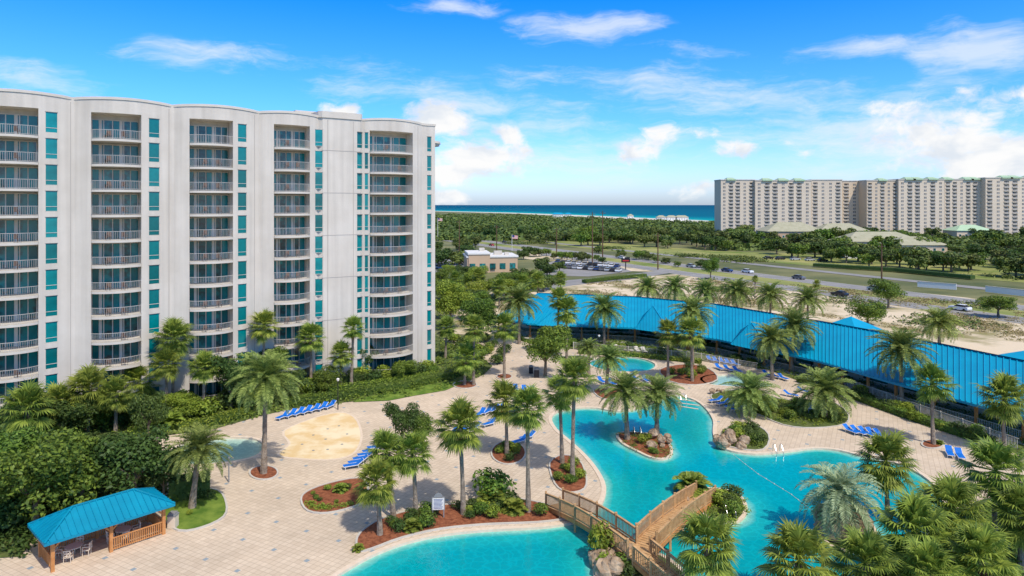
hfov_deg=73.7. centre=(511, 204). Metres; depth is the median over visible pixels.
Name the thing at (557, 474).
shrub
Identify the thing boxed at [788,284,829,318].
date palm
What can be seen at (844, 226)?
building
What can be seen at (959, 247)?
broadleaf tree
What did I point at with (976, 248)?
broadleaf tree
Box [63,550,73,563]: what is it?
patio chair
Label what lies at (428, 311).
window
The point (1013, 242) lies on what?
broadleaf tree
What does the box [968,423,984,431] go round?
shrub
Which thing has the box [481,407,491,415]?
sun lounger
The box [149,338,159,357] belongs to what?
window
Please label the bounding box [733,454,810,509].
float rope
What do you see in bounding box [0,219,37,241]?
balcony door
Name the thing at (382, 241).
balcony door
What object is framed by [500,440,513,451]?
cycad
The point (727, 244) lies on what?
broadleaf tree
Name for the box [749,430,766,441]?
shrub
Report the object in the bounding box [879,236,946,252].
building
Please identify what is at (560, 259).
sandy verge
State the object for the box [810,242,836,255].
broadleaf tree
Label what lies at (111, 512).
picnic gazebo
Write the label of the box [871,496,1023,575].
ground cover
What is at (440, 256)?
broadleaf tree
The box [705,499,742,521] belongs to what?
island ground
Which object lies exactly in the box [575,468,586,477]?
shrub
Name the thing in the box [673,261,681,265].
broadleaf tree
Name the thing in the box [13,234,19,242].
patio chair
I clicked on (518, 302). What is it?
date palm
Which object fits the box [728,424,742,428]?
shrub
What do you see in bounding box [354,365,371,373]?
shrub
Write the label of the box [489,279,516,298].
broadleaf tree
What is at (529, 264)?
ground
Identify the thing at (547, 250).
broadleaf tree
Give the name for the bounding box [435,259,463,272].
parking lot
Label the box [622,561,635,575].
shrub
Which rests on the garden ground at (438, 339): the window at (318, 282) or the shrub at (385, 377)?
the shrub at (385, 377)
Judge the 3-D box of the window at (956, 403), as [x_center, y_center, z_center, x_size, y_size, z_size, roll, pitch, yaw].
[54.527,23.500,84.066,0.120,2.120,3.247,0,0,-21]
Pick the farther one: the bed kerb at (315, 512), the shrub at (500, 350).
the shrub at (500, 350)
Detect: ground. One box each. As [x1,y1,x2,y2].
[0,466,167,557]
[34,336,491,441]
[435,211,1023,337]
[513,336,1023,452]
[618,553,682,575]
[619,432,669,457]
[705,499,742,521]
[827,540,842,547]
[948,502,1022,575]
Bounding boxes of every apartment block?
[714,177,755,230]
[753,178,811,230]
[810,179,842,226]
[842,180,858,225]
[858,178,896,231]
[888,177,944,234]
[938,177,980,228]
[980,175,1023,233]
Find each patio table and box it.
[64,542,82,558]
[115,525,131,540]
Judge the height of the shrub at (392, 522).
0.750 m
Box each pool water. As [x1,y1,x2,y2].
[176,439,261,463]
[341,397,939,575]
[590,358,654,370]
[709,375,770,386]
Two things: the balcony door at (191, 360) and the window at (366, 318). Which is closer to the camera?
the balcony door at (191, 360)
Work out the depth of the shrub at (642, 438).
71.33 m
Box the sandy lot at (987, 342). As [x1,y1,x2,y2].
[442,274,1023,354]
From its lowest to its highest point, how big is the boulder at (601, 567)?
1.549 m
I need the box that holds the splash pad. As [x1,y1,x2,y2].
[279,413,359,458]
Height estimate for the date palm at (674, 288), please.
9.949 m
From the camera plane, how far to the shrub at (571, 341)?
120.25 m
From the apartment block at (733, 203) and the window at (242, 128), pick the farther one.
the apartment block at (733, 203)
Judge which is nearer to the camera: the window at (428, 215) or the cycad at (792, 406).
the cycad at (792, 406)
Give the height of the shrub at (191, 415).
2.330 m
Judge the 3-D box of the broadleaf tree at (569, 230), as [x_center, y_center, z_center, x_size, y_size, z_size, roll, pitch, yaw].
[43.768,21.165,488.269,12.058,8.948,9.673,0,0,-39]
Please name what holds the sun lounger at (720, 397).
on the pool deck
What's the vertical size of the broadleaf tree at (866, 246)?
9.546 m
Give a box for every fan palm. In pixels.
[0,377,57,436]
[40,379,81,427]
[57,361,117,431]
[94,373,134,430]
[118,359,162,400]
[142,346,185,400]
[149,317,198,392]
[186,348,220,398]
[246,307,281,356]
[294,321,327,377]
[326,338,354,384]
[340,314,366,381]
[350,453,399,535]
[363,427,407,517]
[391,430,435,516]
[428,394,485,514]
[435,315,458,358]
[448,269,464,282]
[449,340,484,384]
[459,312,487,384]
[471,267,486,285]
[482,378,521,453]
[488,311,519,377]
[491,278,507,306]
[505,383,550,512]
[513,274,530,289]
[530,271,543,292]
[539,373,580,463]
[544,284,570,354]
[550,295,581,357]
[552,354,602,475]
[554,271,566,286]
[652,317,681,378]
[669,507,743,575]
[672,315,707,381]
[752,275,758,294]
[753,517,846,575]
[813,279,821,297]
[823,524,906,575]
[852,429,924,509]
[866,486,959,573]
[893,532,968,575]
[910,360,961,444]
[911,469,1000,559]
[939,518,1023,575]
[952,433,1023,534]
[969,370,1023,445]
[987,476,1023,572]
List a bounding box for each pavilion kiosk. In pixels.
[832,317,888,332]
[999,351,1023,359]
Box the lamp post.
[336,378,338,409]
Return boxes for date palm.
[162,421,233,508]
[224,349,303,473]
[495,283,543,343]
[576,337,600,374]
[579,292,625,343]
[591,342,628,392]
[596,367,656,439]
[631,275,664,298]
[634,373,686,434]
[658,275,691,299]
[668,295,719,362]
[688,278,721,303]
[717,277,755,307]
[719,370,783,419]
[746,319,799,379]
[749,281,789,311]
[766,305,822,371]
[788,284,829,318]
[791,364,860,422]
[864,326,938,401]
[911,305,965,342]
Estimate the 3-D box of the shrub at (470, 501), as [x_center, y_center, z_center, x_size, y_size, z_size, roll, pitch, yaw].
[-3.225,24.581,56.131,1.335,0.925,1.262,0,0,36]
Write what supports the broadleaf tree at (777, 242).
on the verge lawn at (986, 268)
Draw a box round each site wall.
[917,281,956,289]
[985,286,1023,295]
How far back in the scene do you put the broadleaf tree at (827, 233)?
422.62 m
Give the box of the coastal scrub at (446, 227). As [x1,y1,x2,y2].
[435,213,731,240]
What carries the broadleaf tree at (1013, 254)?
on the verge lawn at (986, 268)
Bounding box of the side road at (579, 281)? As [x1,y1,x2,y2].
[529,271,666,291]
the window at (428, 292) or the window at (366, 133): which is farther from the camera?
the window at (428, 292)
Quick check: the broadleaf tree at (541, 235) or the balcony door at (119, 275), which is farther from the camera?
the broadleaf tree at (541, 235)
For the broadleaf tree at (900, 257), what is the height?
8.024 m
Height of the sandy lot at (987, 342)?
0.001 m
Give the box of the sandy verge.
[522,253,650,271]
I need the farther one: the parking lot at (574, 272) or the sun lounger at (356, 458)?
the parking lot at (574, 272)
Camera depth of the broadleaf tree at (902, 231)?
477.05 m
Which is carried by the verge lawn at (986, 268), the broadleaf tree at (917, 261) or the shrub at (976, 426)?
the broadleaf tree at (917, 261)
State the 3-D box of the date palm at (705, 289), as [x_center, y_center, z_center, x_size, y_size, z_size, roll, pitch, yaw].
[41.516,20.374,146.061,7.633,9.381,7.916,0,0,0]
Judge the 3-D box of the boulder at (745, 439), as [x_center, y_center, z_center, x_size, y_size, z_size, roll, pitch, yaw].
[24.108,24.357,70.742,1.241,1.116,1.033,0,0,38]
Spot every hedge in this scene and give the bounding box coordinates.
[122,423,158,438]
[168,467,209,501]
[174,407,250,433]
[285,364,476,407]
[324,366,426,384]
[326,370,435,391]
[578,349,701,363]
[581,273,646,282]
[614,333,715,347]
[795,375,813,386]
[813,263,975,278]
[847,393,989,441]
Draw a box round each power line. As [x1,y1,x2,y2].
[619,222,875,253]
[624,217,863,245]
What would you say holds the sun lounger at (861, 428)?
on the pool deck
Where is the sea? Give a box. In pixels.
[435,205,713,220]
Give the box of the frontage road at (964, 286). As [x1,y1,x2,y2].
[526,240,984,289]
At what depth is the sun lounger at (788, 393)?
88.97 m
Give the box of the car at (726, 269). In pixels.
[721,268,732,271]
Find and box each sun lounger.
[275,410,289,420]
[284,408,296,418]
[292,406,304,417]
[300,405,312,415]
[307,403,320,411]
[316,401,328,411]
[323,400,336,409]
[342,457,363,470]
[347,455,367,463]
[352,452,371,459]
[476,407,486,414]
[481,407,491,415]
[481,417,495,426]
[512,434,525,442]
[518,430,535,438]
[709,395,722,401]
[716,399,728,406]
[777,373,788,380]
[783,389,799,396]
[842,423,858,435]
[849,425,866,434]
[857,426,875,437]
[865,427,878,435]
[944,445,954,458]
[954,447,966,459]
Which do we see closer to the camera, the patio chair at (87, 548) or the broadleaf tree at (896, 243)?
the patio chair at (87, 548)
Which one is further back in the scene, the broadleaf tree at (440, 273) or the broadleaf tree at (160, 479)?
the broadleaf tree at (440, 273)
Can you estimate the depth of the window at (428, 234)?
106.15 m
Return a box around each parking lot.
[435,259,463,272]
[541,261,630,275]
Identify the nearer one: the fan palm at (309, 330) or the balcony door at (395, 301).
the fan palm at (309, 330)
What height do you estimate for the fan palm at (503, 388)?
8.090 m
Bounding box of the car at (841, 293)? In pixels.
[830,290,848,296]
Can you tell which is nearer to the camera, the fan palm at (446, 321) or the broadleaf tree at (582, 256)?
the fan palm at (446, 321)
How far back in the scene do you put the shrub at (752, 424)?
74.75 m
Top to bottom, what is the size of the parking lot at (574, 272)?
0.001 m
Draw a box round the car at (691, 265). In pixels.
[686,263,696,267]
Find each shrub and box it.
[0,492,46,529]
[0,493,32,518]
[13,500,40,521]
[43,483,88,507]
[48,420,73,431]
[67,422,92,431]
[90,412,113,427]
[126,415,138,424]
[151,411,184,431]
[161,401,183,416]
[165,399,193,416]
[175,389,193,398]
[182,401,202,418]
[194,397,221,417]
[204,489,215,498]
[216,389,238,407]
[217,398,232,409]
[227,392,249,404]
[237,396,255,410]
[300,380,316,390]
[304,379,320,392]
[324,484,331,489]
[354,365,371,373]
[363,369,382,380]
[376,364,388,369]
[382,371,391,378]
[384,515,398,524]
[389,519,400,527]
[391,517,406,531]
[392,360,404,367]
[403,513,415,520]
[405,507,419,517]
[409,362,427,373]
[414,511,433,526]
[418,500,433,512]
[418,504,433,514]
[419,360,434,367]
[420,510,437,523]
[422,518,435,526]
[426,364,438,371]
[448,334,461,342]
[451,500,459,509]
[461,338,475,343]
[462,509,474,517]
[465,505,475,511]
[466,498,476,507]
[471,467,516,496]
[472,502,488,514]
[475,344,483,350]
[475,348,487,358]
[478,345,490,353]
[482,333,492,341]
[483,342,494,347]
[485,504,500,517]
[488,340,498,345]
[488,353,505,363]
[489,497,504,508]
[491,491,507,503]
[494,445,504,452]
[496,347,507,354]
[497,343,511,350]
[503,451,516,460]
[504,491,520,498]
[512,446,519,453]
[532,502,549,513]
[551,471,563,479]
[563,473,576,482]
[564,463,575,472]
[568,338,576,345]
[568,455,579,464]
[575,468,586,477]
[587,520,614,552]
[595,551,611,559]
[614,551,631,562]
[617,343,626,350]
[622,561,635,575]
[624,341,634,349]
[637,433,647,442]
[650,447,658,452]
[654,347,665,354]
[670,350,681,355]
[676,368,684,373]
[683,362,694,367]
[696,368,704,372]
[697,364,707,370]
[711,491,727,505]
[714,489,727,497]
[717,492,736,502]
[720,499,742,514]
[721,483,743,496]
[726,492,741,503]
[728,353,740,359]
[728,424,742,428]
[730,419,746,428]
[732,427,745,437]
[738,427,755,435]
[739,425,753,431]
[742,420,759,430]
[746,357,757,365]
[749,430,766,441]
[749,433,757,441]
[752,403,760,412]
[769,405,776,411]
[778,407,785,413]
[783,409,796,417]
[789,396,799,404]
[805,414,814,420]
[827,412,841,418]
[846,388,858,397]
[852,384,868,394]
[853,387,868,394]
[860,562,903,575]
[880,399,894,407]
[899,401,914,409]
[906,410,920,420]
[913,413,925,421]
[949,421,967,428]
[956,509,972,519]
[957,553,994,574]
[958,548,998,570]
[964,428,987,439]
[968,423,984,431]
[984,434,998,441]
[992,544,1021,567]
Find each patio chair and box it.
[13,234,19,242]
[13,261,19,269]
[55,546,64,559]
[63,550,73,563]
[75,535,83,546]
[82,540,92,556]
[105,529,114,543]
[121,530,129,540]
[132,520,140,534]
[216,183,221,190]
[216,253,221,259]
[216,300,221,307]
[216,324,221,330]
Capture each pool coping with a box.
[171,436,261,465]
[330,395,945,575]
[590,356,656,371]
[702,374,774,387]
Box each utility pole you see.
[459,220,459,250]
[590,212,594,261]
[600,211,602,262]
[655,233,660,269]
[878,244,884,278]
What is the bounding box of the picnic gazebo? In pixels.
[27,487,174,572]
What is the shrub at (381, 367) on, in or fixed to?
on the garden ground at (438, 339)
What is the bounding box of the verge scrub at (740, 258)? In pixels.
[502,239,1023,280]
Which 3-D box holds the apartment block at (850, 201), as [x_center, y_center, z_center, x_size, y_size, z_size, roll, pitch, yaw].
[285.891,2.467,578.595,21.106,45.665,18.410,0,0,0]
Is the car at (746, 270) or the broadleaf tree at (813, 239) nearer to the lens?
the car at (746, 270)
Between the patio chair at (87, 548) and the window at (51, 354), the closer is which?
the patio chair at (87, 548)
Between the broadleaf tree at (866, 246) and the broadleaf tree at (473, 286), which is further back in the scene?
the broadleaf tree at (866, 246)
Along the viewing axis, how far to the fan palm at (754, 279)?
190.39 m
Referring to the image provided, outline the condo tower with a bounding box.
[0,88,440,405]
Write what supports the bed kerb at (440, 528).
on the planting bed at (368, 537)
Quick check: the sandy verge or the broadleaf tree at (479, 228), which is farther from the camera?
the broadleaf tree at (479, 228)
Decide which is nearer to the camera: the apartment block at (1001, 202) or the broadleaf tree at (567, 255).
the broadleaf tree at (567, 255)
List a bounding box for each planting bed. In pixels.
[166,489,225,529]
[251,466,276,478]
[302,478,365,511]
[357,501,561,549]
[456,381,475,387]
[492,443,524,462]
[497,374,510,378]
[550,455,585,490]
[554,356,592,360]
[594,388,616,397]
[660,364,716,383]
[712,390,847,426]
[731,424,768,449]
[923,440,940,446]
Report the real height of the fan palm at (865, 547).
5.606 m
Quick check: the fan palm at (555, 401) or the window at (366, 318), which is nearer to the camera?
the fan palm at (555, 401)
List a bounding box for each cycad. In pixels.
[332,482,348,493]
[351,543,364,552]
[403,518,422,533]
[476,486,509,508]
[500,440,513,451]
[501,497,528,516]
[672,471,712,497]
[783,404,799,412]
[936,440,944,444]
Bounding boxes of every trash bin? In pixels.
[167,511,178,528]
[529,365,532,373]
[534,367,538,377]
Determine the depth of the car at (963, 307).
161.89 m
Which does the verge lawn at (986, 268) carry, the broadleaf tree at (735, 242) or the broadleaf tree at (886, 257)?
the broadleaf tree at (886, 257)
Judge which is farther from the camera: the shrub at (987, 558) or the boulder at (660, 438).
the boulder at (660, 438)
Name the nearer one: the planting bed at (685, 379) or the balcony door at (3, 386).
the balcony door at (3, 386)
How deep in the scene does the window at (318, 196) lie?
95.97 m
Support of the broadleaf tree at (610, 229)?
on the ground at (529, 264)
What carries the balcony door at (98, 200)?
in the condo tower
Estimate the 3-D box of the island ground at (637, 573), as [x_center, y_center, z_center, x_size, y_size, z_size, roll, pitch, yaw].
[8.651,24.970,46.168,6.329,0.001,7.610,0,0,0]
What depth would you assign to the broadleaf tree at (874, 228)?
495.98 m
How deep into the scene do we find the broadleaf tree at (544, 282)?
196.85 m
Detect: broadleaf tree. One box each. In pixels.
[0,395,58,432]
[0,425,101,521]
[0,426,48,493]
[19,389,101,429]
[31,430,121,497]
[77,424,189,494]
[79,431,130,477]
[91,391,136,423]
[125,390,168,435]
[140,453,185,494]
[160,392,201,416]
[200,351,253,409]
[258,346,288,377]
[272,369,310,395]
[313,364,345,389]
[360,344,378,365]
[382,401,420,445]
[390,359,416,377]
[410,411,436,436]
[435,241,443,248]
[435,247,452,264]
[435,252,449,266]
[435,267,452,279]
[435,278,445,293]
[435,279,474,324]
[435,299,458,315]
[441,265,454,273]
[450,251,464,263]
[450,255,463,264]
[451,237,467,249]
[452,241,465,249]
[454,265,469,275]
[457,298,496,332]
[459,245,475,250]
[461,227,470,231]
[462,265,488,282]
[462,280,488,297]
[465,289,486,297]
[467,291,490,299]
[470,224,484,231]
[471,236,481,247]
[483,228,499,235]
[484,277,505,296]
[487,296,498,304]
[489,225,500,229]
[489,272,514,289]
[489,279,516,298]
[509,268,527,272]
[512,271,528,279]
[516,227,528,233]
[517,251,530,259]
[521,228,537,233]
[522,324,572,376]
[523,233,534,240]
[523,279,539,291]
[524,229,536,235]
[528,269,544,277]
[530,247,541,254]
[531,224,547,232]
[533,257,549,270]
[536,232,554,241]
[537,265,555,274]
[538,279,547,290]
[540,280,551,291]
[541,274,559,289]
[543,248,550,255]
[545,233,562,244]
[555,261,566,270]
[559,232,571,240]
[562,252,572,258]
[566,229,578,235]
[571,233,591,245]
[572,252,587,259]
[578,230,598,244]
[579,225,597,241]
[594,234,608,245]
[596,257,606,261]
[599,227,615,231]
[600,231,617,242]
[615,233,623,242]
[619,228,635,231]
[623,232,637,243]
[628,226,644,234]
[634,250,645,259]
[636,235,653,246]
[643,226,659,235]
[643,253,654,259]
[648,234,664,246]
[657,228,669,233]
[658,236,674,246]
[660,257,670,263]
[661,238,675,248]
[672,231,687,243]
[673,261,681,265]
[682,233,693,244]
[685,225,699,231]
[689,234,701,247]
[695,261,703,267]
[696,231,714,248]
[699,228,714,232]
[701,257,719,277]
[703,236,725,250]
[713,229,730,239]
[718,240,733,250]
[725,239,739,248]
[729,228,753,238]
[735,224,754,230]
[738,234,754,244]
[751,231,764,241]
[764,231,777,236]
[765,235,779,238]
[765,237,784,251]
[765,238,787,254]
[780,241,805,256]
[788,233,801,242]
[788,243,809,257]
[799,231,821,240]
[802,237,821,252]
[805,241,825,256]
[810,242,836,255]
[814,228,837,238]
[816,234,825,240]
[821,251,840,262]
[822,248,841,260]
[825,240,849,248]
[830,237,851,242]
[831,227,857,236]
[836,246,858,262]
[844,302,886,323]
[849,242,874,259]
[857,247,879,263]
[857,253,876,265]
[862,227,878,230]
[866,240,893,248]
[867,278,907,307]
[871,235,896,241]
[871,249,898,266]
[881,237,903,249]
[890,230,906,233]
[893,248,908,266]
[898,245,931,268]
[902,254,928,269]
[916,235,943,242]
[918,257,938,270]
[923,227,941,235]
[930,251,952,270]
[935,232,948,239]
[940,251,967,271]
[943,241,955,248]
[945,243,966,252]
[957,252,991,269]
[960,253,981,270]
[965,243,998,256]
[967,241,989,249]
[969,232,1001,244]
[970,230,1005,245]
[972,238,999,247]
[975,295,1017,316]
[988,229,1004,231]
[989,249,1010,262]
[990,255,1022,274]
[999,237,1020,248]
[999,257,1023,277]
[1005,246,1018,253]
[1006,250,1023,258]
[1016,237,1023,247]
[1016,263,1023,271]
[1018,227,1023,237]
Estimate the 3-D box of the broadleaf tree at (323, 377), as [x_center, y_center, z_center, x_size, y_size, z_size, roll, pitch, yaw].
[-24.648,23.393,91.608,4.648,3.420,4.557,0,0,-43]
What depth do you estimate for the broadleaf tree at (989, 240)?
349.90 m
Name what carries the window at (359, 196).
in the condo tower
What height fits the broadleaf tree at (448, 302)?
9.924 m
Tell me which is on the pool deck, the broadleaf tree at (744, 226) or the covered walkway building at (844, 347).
the covered walkway building at (844, 347)
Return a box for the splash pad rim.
[277,412,362,459]
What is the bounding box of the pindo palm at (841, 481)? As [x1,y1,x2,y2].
[795,461,884,539]
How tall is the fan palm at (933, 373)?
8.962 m
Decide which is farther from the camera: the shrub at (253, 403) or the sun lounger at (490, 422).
the shrub at (253, 403)
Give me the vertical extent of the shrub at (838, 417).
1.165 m
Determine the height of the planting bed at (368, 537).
0.001 m
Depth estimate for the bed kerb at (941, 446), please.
70.30 m
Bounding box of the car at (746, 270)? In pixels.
[741,268,753,272]
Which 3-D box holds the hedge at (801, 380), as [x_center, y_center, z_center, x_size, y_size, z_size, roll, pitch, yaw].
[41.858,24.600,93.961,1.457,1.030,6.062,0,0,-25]
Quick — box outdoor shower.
[228,457,233,482]
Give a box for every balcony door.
[0,113,37,134]
[0,140,37,161]
[0,166,37,188]
[0,193,37,214]
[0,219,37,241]
[0,245,37,267]
[0,271,37,294]
[0,298,36,320]
[0,325,36,347]
[0,351,36,373]
[0,378,36,400]
[91,118,138,139]
[91,143,138,164]
[91,168,138,189]
[91,193,138,214]
[91,218,138,238]
[91,242,138,263]
[91,267,137,288]
[91,292,137,313]
[91,317,137,338]
[91,342,137,363]
[92,369,135,388]
[189,124,227,143]
[189,148,227,166]
[189,171,227,190]
[189,194,227,212]
[189,217,227,236]
[189,240,227,259]
[189,263,227,282]
[189,286,227,306]
[189,310,227,329]
[189,333,227,352]
[189,356,227,375]
[189,380,227,395]
[274,130,304,147]
[274,151,304,169]
[274,173,304,191]
[274,195,304,212]
[274,216,304,234]
[274,237,304,256]
[274,259,304,277]
[274,281,304,299]
[274,303,304,321]
[274,325,304,343]
[281,348,304,362]
[370,135,405,151]
[370,155,405,172]
[370,176,405,192]
[370,196,405,212]
[370,215,405,232]
[370,235,405,252]
[370,255,405,272]
[370,275,405,292]
[370,295,405,312]
[370,315,405,332]
[370,336,405,351]
[370,356,405,370]
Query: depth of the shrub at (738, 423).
74.50 m
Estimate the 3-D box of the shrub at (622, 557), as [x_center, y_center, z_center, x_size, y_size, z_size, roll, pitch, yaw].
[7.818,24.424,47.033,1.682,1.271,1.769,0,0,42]
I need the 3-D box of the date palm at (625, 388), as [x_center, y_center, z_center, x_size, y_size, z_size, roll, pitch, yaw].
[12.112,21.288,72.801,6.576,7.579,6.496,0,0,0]
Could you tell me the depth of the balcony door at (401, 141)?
103.68 m
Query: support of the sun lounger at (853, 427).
on the pool deck
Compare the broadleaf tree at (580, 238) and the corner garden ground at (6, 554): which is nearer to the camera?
the corner garden ground at (6, 554)
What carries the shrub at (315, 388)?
on the garden ground at (438, 339)
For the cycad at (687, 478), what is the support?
on the island ground at (721, 510)
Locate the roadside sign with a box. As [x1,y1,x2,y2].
[621,257,629,269]
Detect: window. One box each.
[45,111,57,132]
[45,138,57,158]
[45,164,57,184]
[45,191,57,211]
[45,217,57,237]
[45,243,57,263]
[45,269,57,290]
[45,295,57,316]
[45,321,57,342]
[45,347,57,369]
[45,373,57,392]
[149,118,159,137]
[149,143,159,162]
[149,167,159,186]
[149,192,159,210]
[149,216,159,235]
[149,240,159,259]
[149,265,159,284]
[149,289,159,308]
[149,313,159,333]
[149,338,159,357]
[149,362,159,381]
[238,124,246,141]
[238,147,246,164]
[238,169,246,187]
[238,192,246,210]
[238,215,246,233]
[238,238,246,256]
[238,261,246,279]
[238,283,246,301]
[238,306,246,324]
[238,329,246,347]
[315,129,322,145]
[315,150,322,167]
[315,172,322,188]
[315,193,322,209]
[315,215,322,231]
[315,236,322,252]
[315,257,322,273]
[315,278,322,295]
[315,300,322,316]
[315,321,322,338]
[315,342,322,359]
[315,364,322,372]
[357,132,361,147]
[357,152,361,168]
[357,173,361,189]
[357,194,361,209]
[357,214,361,230]
[357,235,361,250]
[357,255,361,271]
[357,276,361,292]
[357,297,361,312]
[357,338,361,354]
[357,359,361,367]
[365,132,367,148]
[365,153,367,168]
[365,173,367,189]
[365,194,367,209]
[365,214,367,230]
[365,235,367,250]
[365,255,367,271]
[365,276,367,291]
[365,296,367,312]
[365,317,367,332]
[365,337,367,353]
[427,136,430,151]
[427,156,430,170]
[427,175,430,190]
[427,194,430,209]
[427,214,430,228]
[427,233,430,247]
[427,252,430,267]
[427,272,430,286]
[427,291,430,305]
[427,310,430,325]
[427,329,430,344]
[427,349,430,362]
[490,263,495,268]
[500,263,505,268]
[510,263,515,268]
[579,327,597,330]
[610,328,628,332]
[640,330,654,335]
[721,342,734,347]
[769,353,784,358]
[796,358,812,365]
[826,365,847,373]
[863,376,887,385]
[904,388,917,393]
[942,398,967,407]
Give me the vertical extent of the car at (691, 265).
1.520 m
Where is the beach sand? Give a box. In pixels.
[441,211,705,221]
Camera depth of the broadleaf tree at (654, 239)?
407.63 m
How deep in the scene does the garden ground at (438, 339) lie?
88.00 m
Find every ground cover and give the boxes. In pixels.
[0,443,168,557]
[304,496,358,510]
[510,329,1023,452]
[615,430,674,457]
[691,484,751,523]
[717,390,844,424]
[731,426,764,447]
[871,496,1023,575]
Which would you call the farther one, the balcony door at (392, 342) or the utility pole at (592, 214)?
the utility pole at (592, 214)
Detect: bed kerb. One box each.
[165,487,227,531]
[249,465,278,479]
[300,477,368,513]
[355,498,564,551]
[453,380,476,388]
[490,440,525,464]
[549,454,587,492]
[593,387,614,399]
[659,364,717,384]
[710,389,849,427]
[719,423,769,450]
[921,439,944,448]
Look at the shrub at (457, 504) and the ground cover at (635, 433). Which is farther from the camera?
the ground cover at (635, 433)
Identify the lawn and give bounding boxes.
[354,381,462,401]
[525,240,1023,282]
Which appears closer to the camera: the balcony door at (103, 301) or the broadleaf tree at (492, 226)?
the balcony door at (103, 301)
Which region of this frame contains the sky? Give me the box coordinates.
[0,0,1023,204]
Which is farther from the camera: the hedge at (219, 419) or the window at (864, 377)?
the window at (864, 377)
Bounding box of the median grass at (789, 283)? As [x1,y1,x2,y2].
[479,242,1023,316]
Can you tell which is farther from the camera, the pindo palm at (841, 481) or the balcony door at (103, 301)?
the balcony door at (103, 301)
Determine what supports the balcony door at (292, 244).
in the condo tower
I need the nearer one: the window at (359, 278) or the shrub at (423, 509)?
the shrub at (423, 509)
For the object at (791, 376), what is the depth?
109.48 m
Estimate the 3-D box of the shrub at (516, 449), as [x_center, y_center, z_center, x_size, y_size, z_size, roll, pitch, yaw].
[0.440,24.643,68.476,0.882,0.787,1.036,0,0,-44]
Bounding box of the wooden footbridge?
[545,480,715,575]
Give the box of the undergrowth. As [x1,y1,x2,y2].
[709,231,1019,250]
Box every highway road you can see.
[443,240,1023,323]
[482,240,1023,310]
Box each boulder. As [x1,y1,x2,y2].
[589,550,600,567]
[593,557,611,575]
[606,547,617,556]
[606,554,625,571]
[610,569,621,575]
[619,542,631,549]
[646,440,657,447]
[648,428,657,437]
[657,435,664,442]
[663,433,670,438]
[715,443,727,449]
[716,436,727,446]
[724,428,735,434]
[725,433,736,443]
[735,441,746,449]
[738,435,749,444]
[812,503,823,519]
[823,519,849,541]
[852,513,873,532]
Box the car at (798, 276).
[791,274,805,279]
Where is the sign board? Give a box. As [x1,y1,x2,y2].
[432,493,444,517]
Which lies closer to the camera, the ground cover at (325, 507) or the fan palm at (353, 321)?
the ground cover at (325, 507)
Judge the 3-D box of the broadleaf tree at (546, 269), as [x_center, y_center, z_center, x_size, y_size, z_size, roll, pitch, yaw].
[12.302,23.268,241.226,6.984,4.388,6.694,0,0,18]
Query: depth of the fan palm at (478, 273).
189.74 m
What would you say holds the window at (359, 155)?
in the condo tower
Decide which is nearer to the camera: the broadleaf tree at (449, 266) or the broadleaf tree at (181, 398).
the broadleaf tree at (181, 398)
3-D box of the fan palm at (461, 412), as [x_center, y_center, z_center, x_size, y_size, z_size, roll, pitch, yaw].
[-4.413,20.166,55.221,5.267,9.789,5.397,0,0,0]
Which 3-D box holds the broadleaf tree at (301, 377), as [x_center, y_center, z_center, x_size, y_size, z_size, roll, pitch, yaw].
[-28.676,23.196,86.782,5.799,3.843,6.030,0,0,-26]
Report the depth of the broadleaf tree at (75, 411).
71.12 m
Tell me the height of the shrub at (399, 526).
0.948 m
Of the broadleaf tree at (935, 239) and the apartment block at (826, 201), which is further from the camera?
the apartment block at (826, 201)
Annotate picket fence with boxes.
[573,342,756,369]
[847,378,1018,448]
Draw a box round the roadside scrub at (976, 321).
[490,277,1007,331]
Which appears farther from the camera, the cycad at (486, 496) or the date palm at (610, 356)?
the date palm at (610, 356)
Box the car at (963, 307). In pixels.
[948,304,971,310]
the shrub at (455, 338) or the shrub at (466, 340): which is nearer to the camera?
the shrub at (466, 340)
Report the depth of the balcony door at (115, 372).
83.41 m
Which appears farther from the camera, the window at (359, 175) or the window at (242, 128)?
the window at (359, 175)
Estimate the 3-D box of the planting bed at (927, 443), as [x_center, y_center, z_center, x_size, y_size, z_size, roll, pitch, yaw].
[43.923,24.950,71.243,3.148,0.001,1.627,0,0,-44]
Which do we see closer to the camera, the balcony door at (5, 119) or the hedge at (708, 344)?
the balcony door at (5, 119)
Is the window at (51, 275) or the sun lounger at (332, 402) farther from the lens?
the sun lounger at (332, 402)
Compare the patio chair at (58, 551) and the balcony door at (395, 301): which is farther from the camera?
the balcony door at (395, 301)
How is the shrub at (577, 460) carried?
on the planting bed at (579, 484)
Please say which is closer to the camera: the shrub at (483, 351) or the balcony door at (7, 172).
the balcony door at (7, 172)
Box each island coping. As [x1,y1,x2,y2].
[593,552,684,575]
[616,431,672,460]
[700,487,747,523]
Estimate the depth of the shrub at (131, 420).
76.55 m
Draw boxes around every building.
[463,248,518,272]
[495,293,1023,444]
[553,213,562,216]
[656,215,665,219]
[666,215,676,220]
[676,215,687,220]
[756,222,817,237]
[816,223,869,231]
[828,232,907,243]
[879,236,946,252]
[942,225,988,237]
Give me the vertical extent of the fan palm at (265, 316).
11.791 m
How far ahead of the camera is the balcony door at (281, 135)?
95.38 m
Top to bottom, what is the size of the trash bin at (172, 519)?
1.160 m
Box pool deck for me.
[0,336,1023,575]
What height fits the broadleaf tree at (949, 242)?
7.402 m

